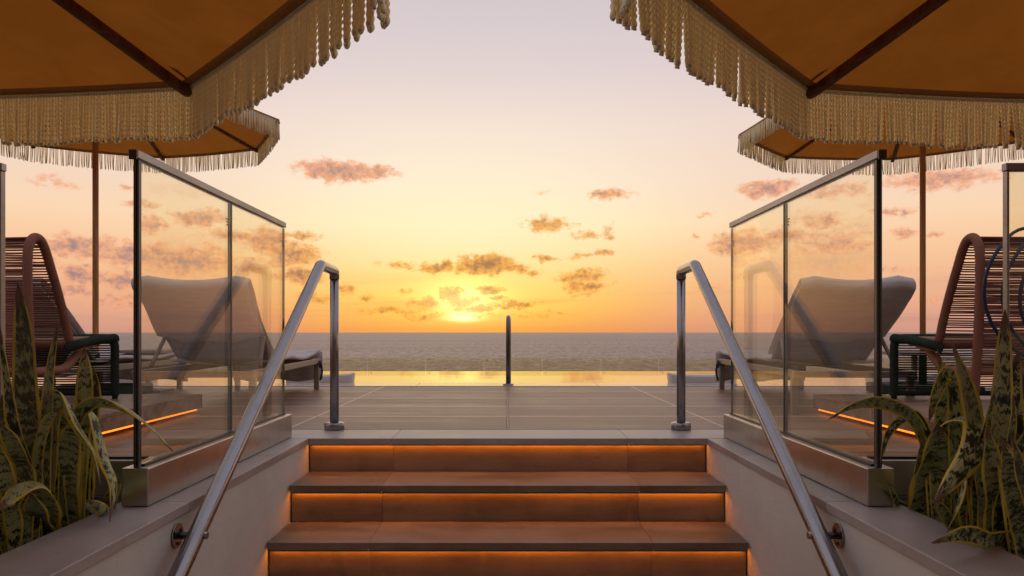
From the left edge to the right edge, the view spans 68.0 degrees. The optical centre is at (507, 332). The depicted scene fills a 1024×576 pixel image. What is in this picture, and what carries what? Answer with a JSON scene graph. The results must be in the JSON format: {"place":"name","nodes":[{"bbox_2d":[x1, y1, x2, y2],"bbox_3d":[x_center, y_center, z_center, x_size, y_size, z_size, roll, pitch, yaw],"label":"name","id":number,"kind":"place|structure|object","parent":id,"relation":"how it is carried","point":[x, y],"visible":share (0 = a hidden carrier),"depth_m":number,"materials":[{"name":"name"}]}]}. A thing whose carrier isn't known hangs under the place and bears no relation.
{"place":"outdoors","nodes":[
{"label":"outdoors","id":0,"kind":"place"},
{"bbox_2d":[103,379,157,382],"bbox_3d":[-4.100,0.619,8.070,0.721,0.381,0.200,0,0,0],"label":"pool headrest","id":1,"kind":"object","parent":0,"point":[129,381],"visible":0.02,"depth_m":7.97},
{"bbox_2d":[286,373,354,382],"bbox_3d":[-1.990,0.619,8.070,0.721,0.381,0.200,0,0,0],"label":"pool headrest","id":2,"kind":"object","parent":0,"point":[347,378],"visible":0.27,"depth_m":7.97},
{"bbox_2d":[11,371,992,385],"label":"pool water","id":3,"kind":"structure","parent":0,"point":[516,376],"depth_m":9.20,"materials":[{"name":"yellow liquid"}]},
{"bbox_2d":[0,0,1023,332],"label":"sky","id":4,"kind":"structure","parent":0,"point":[463,166],"materials":[{"name":"orange"}]},
{"bbox_2d":[38,386,991,456],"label":"pool deck","id":5,"kind":"structure","parent":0,"point":[521,408],"depth_m":5.00,"materials":[{"name":"tile"}]},
{"bbox_2d":[5,278,187,388],"bbox_3d":[-3.350,0.085,5.955,0.828,0.886,2.441,0,0,-3],"label":"sun lounger","id":6,"kind":"object","parent":5,"relation":"on","point":[126,364],"visible":0.23,"depth_m":5.63,"materials":[{"name":"white"}]},
{"bbox_2d":[40,394,201,433],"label":"raised platform","id":7,"kind":"structure","parent":5,"relation":"on","point":[155,407],"depth_m":4.41,"materials":[{"name":"wood"}]},
{"bbox_2d":[5,233,119,398],"bbox_3d":[-2.785,-0.055,4.249,0.834,0.921,0.815,0,0,0],"label":"rope chair","id":8,"kind":"object","parent":7,"relation":"on","point":[68,341],"visible":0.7,"depth_m":4.16,"materials":[{"name":"fabric"}]},
{"bbox_2d":[0,92,279,393],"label":"parasol","id":9,"kind":"object","parent":5,"relation":"on","point":[257,132],"visible":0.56,"depth_m":7.30,"materials":[{"name":"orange fabric"}]},
{"bbox_2d":[119,349,173,391],"bbox_3d":[-3.235,0.343,6.840,0.440,0.370,0.440,0,0,0],"label":"side table","id":10,"kind":"object","parent":5,"relation":"on","point":[148,351],"visible":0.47,"depth_m":6.76,"materials":[{"name":"brown"}]},
{"bbox_2d":[131,275,322,401],"bbox_3d":[-2.068,0.085,5.954,0.828,0.886,2.441,0,0,-4],"label":"sun lounger","id":11,"kind":"object","parent":5,"relation":"on","point":[188,320],"visible":0.89,"depth_m":5.01,"materials":[{"name":"white fabric"}]},
{"bbox_2d":[715,275,917,414],"bbox_3d":[2.277,0.085,5.954,0.828,0.886,2.441,0,0,4],"label":"sun lounger","id":12,"kind":"object","parent":5,"relation":"on","point":[830,322],"visible":0.91,"depth_m":5.00,"materials":[{"name":"white fabric"}]},
{"bbox_2d":[737,95,1023,393],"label":"parasol","id":13,"kind":"object","parent":5,"relation":"on","point":[776,142],"visible":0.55,"depth_m":7.42,"materials":[{"name":"yellow fabric"}]},
{"bbox_2d":[882,351,953,385],"bbox_3d":[3.320,0.343,6.200,0.440,0.370,0.440,0,0,0],"label":"side table","id":14,"kind":"object","parent":5,"relation":"on","point":[883,352],"visible":0.15,"depth_m":6.18,"materials":[{"name":"brown"}]},
{"bbox_2d":[813,394,1023,434],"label":"raised platform","id":15,"kind":"structure","parent":5,"relation":"on","point":[832,403],"depth_m":4.45,"materials":[{"name":"wood"}]},
{"bbox_2d":[889,233,1023,398],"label":"rope chair","id":16,"kind":"object","parent":15,"relation":"on","point":[977,341],"visible":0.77,"depth_m":4.09,"materials":[{"name":"fabric"}]},
{"bbox_2d":[982,227,1023,356],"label":"blue hose","id":17,"kind":"object","parent":16,"relation":"hanging from","point":[1020,291],"visible":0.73,"depth_m":3.80,"materials":[{"name":"blue rubber"}]},
{"bbox_2d":[38,383,991,386],"bbox_3d":[0.000,0.546,7.680,16.194,0.042,0.490,0,0,0],"label":"pool coping","id":18,"kind":"object","parent":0,"point":[514,385],"visible":0.3,"depth_m":7.64,"materials":[{"name":"stone"}]},
{"bbox_2d":[73,333,1015,370],"bbox_3d":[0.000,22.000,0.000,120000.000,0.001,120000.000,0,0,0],"label":"sea","id":19,"kind":"structure","parent":0,"point":[529,351],"depth_m":969.56,"materials":[{"name":"liquid"}]},
{"bbox_2d":[667,373,736,382],"bbox_3d":[2.060,0.619,8.070,0.721,0.381,0.200,0,0,0],"label":"pool headrest","id":20,"kind":"object","parent":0,"point":[695,378],"visible":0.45,"depth_m":7.97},
{"bbox_2d":[865,373,936,381],"bbox_3d":[4.180,0.619,8.070,0.721,0.381,0.200,0,0,0],"label":"pool headrest","id":21,"kind":"object","parent":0,"point":[872,379],"visible":0.03,"depth_m":7.97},
{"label":"lower terrace","id":22,"kind":"structure","parent":0,"visible":0},
{"bbox_2d":[92,496,121,514],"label":"deck body","id":23,"kind":"structure","parent":22,"relation":"on","point":[99,498],"depth_m":2.47,"materials":[{"name":"concrete"}]},
{"bbox_2d":[0,163,152,495],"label":"glass balustrade","id":24,"kind":"object","parent":23,"relation":"on","point":[118,463],"visible":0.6,"depth_m":2.46,"materials":[{"name":"glass"}]},
{"bbox_2d":[0,439,309,575],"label":"stair wall","id":25,"kind":"structure","parent":22,"relation":"on","point":[252,518],"depth_m":2.40,"materials":[{"name":"white paint"}]},
{"bbox_2d":[122,149,291,505],"bbox_3d":[-1.126,-0.012,3.049,0.082,1.076,1.542,0,0,0],"label":"glass balustrade","id":26,"kind":"object","parent":25,"relation":"on","point":[150,481],"visible":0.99,"depth_m":2.54,"materials":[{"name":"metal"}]},
{"bbox_2d":[167,260,343,575],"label":"handrail","id":27,"kind":"object","parent":25,"relation":"attached to","point":[195,535],"visible":1,"depth_m":2.83,"materials":[{"name":"metal"}]},
{"bbox_2d":[0,0,389,146],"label":"parasol","id":28,"kind":"object","parent":22,"relation":"on","point":[215,62],"visible":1,"depth_m":2.11,"materials":[{"name":"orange fabric"}]},
{"bbox_2d":[267,444,747,575],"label":"staircase","id":29,"kind":"structure","parent":22,"relation":"on","point":[508,510],"depth_m":3.46,"materials":[{"name":"wood"}]},
{"bbox_2d":[506,391,705,471],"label":"deck body","id":30,"kind":"structure","parent":22,"relation":"on","point":[705,445],"depth_m":3.86,"materials":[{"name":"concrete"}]},
{"bbox_2d":[288,430,726,444],"bbox_3d":[0.000,0.544,3.946,2.408,0.033,0.340,0,0,0],"label":"landing strip","id":31,"kind":"object","parent":30,"relation":"on","point":[508,437],"visible":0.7,"depth_m":3.81,"materials":[{"name":"stone"}]},
{"bbox_2d":[610,0,1023,150],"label":"parasol","id":32,"kind":"object","parent":22,"relation":"on","point":[796,58],"visible":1,"depth_m":2.14,"materials":[{"name":"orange fabric"}]},
{"bbox_2d":[706,439,1023,575],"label":"stair wall","id":33,"kind":"structure","parent":22,"relation":"on","point":[763,517],"depth_m":2.41,"materials":[{"name":"white paint"}]},
{"bbox_2d":[671,260,847,575],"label":"handrail","id":34,"kind":"object","parent":33,"relation":"attached to","point":[819,535],"visible":1,"depth_m":2.83,"materials":[{"name":"metal"}]},
{"bbox_2d":[724,149,893,505],"bbox_3d":[1.126,-0.012,3.049,0.082,1.076,1.542,0,0,0],"label":"glass balustrade","id":35,"kind":"object","parent":33,"relation":"on","point":[864,481],"visible":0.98,"depth_m":2.55,"materials":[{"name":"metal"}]},
{"bbox_2d":[898,496,907,503],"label":"deck body","id":36,"kind":"structure","parent":22,"relation":"on","point":[904,499],"depth_m":2.47,"materials":[{"name":"concrete"}]},
{"bbox_2d":[862,163,1023,495],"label":"glass balustrade","id":37,"kind":"object","parent":36,"relation":"on","point":[903,466],"visible":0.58,"depth_m":2.46,"materials":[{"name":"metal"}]},
{"bbox_3d":[-2.308,1.038,1.835,2.205,1.019,1.190,0,0,0],"label":"planter","id":38,"kind":"object","parent":22,"relation":"on","visible":0},
{"bbox_2d":[0,395,4,552],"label":"snake plant","id":39,"kind":"object","parent":38,"relation":"on","point":[1,412],"visible":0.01,"depth_m":2.20,"materials":[{"name":"green plant"}]},
{"bbox_2d":[0,422,61,550],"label":"snake plant","id":40,"kind":"object","parent":38,"relation":"on","point":[28,500],"visible":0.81,"depth_m":1.93,"materials":[{"name":"green plant"}]},
{"bbox_2d":[0,282,100,553],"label":"snake plant","id":41,"kind":"object","parent":38,"relation":"on","point":[32,424],"visible":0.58,"depth_m":2.04,"materials":[{"name":"green plant"}]},
{"bbox_2d":[86,503,94,513],"bbox_3d":[-1.277,0.520,2.275,0.119,0.034,0.034,0,0,25],"label":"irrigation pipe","id":42,"kind":"object","parent":38,"relation":"on","point":[89,509],"visible":0.16,"depth_m":2.24,"materials":[{"name":"plastic"}]},
{"bbox_2d":[51,346,172,528],"bbox_3d":[-1.138,0.343,2.099,0.234,0.608,0.601,0,0,-40],"label":"snake plant","id":43,"kind":"object","parent":38,"relation":"in","point":[76,478],"visible":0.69,"depth_m":2.14,"materials":[{"name":"green plant"}]},
{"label":"pool shell","id":44,"kind":"structure","parent":0,"visible":0},
{"bbox_2d":[503,315,513,384],"bbox_3d":[0.004,0.302,8.094,0.110,0.958,1.137,0,0,0],"label":"pool grab rail","id":45,"kind":"object","parent":44,"relation":"on","point":[508,349],"visible":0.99,"depth_m":7.57,"materials":[{"name":"metal"}]},
{"bbox_3d":[2.308,1.038,1.835,2.205,1.019,1.190,0,0,0],"label":"planter","id":46,"kind":"object","parent":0,"visible":0},
{"bbox_2d":[829,349,963,526],"bbox_3d":[1.169,0.347,2.114,0.527,0.599,0.308,0,0,-41],"label":"snake plant","id":47,"kind":"object","parent":46,"relation":"in","point":[938,450],"visible":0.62,"depth_m":2.18,"materials":[{"name":"green plant"}]},
{"bbox_2d":[925,417,1009,551],"bbox_3d":[1.273,0.440,1.916,0.377,0.416,0.587,0,0,27],"label":"snake plant","id":48,"kind":"object","parent":46,"relation":"in","point":[965,465],"visible":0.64,"depth_m":1.98,"materials":[{"name":"green plant"}]},
{"bbox_2d":[951,309,1023,531],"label":"snake plant","id":49,"kind":"object","parent":46,"relation":"on","point":[1004,417],"visible":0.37,"depth_m":2.02,"materials":[{"name":"green plant"}]},
{"bbox_2d":[992,431,1023,558],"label":"snake plant","id":50,"kind":"object","parent":46,"relation":"on","point":[1008,512],"visible":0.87,"depth_m":1.84,"materials":[{"name":"green plant"}]}
]}

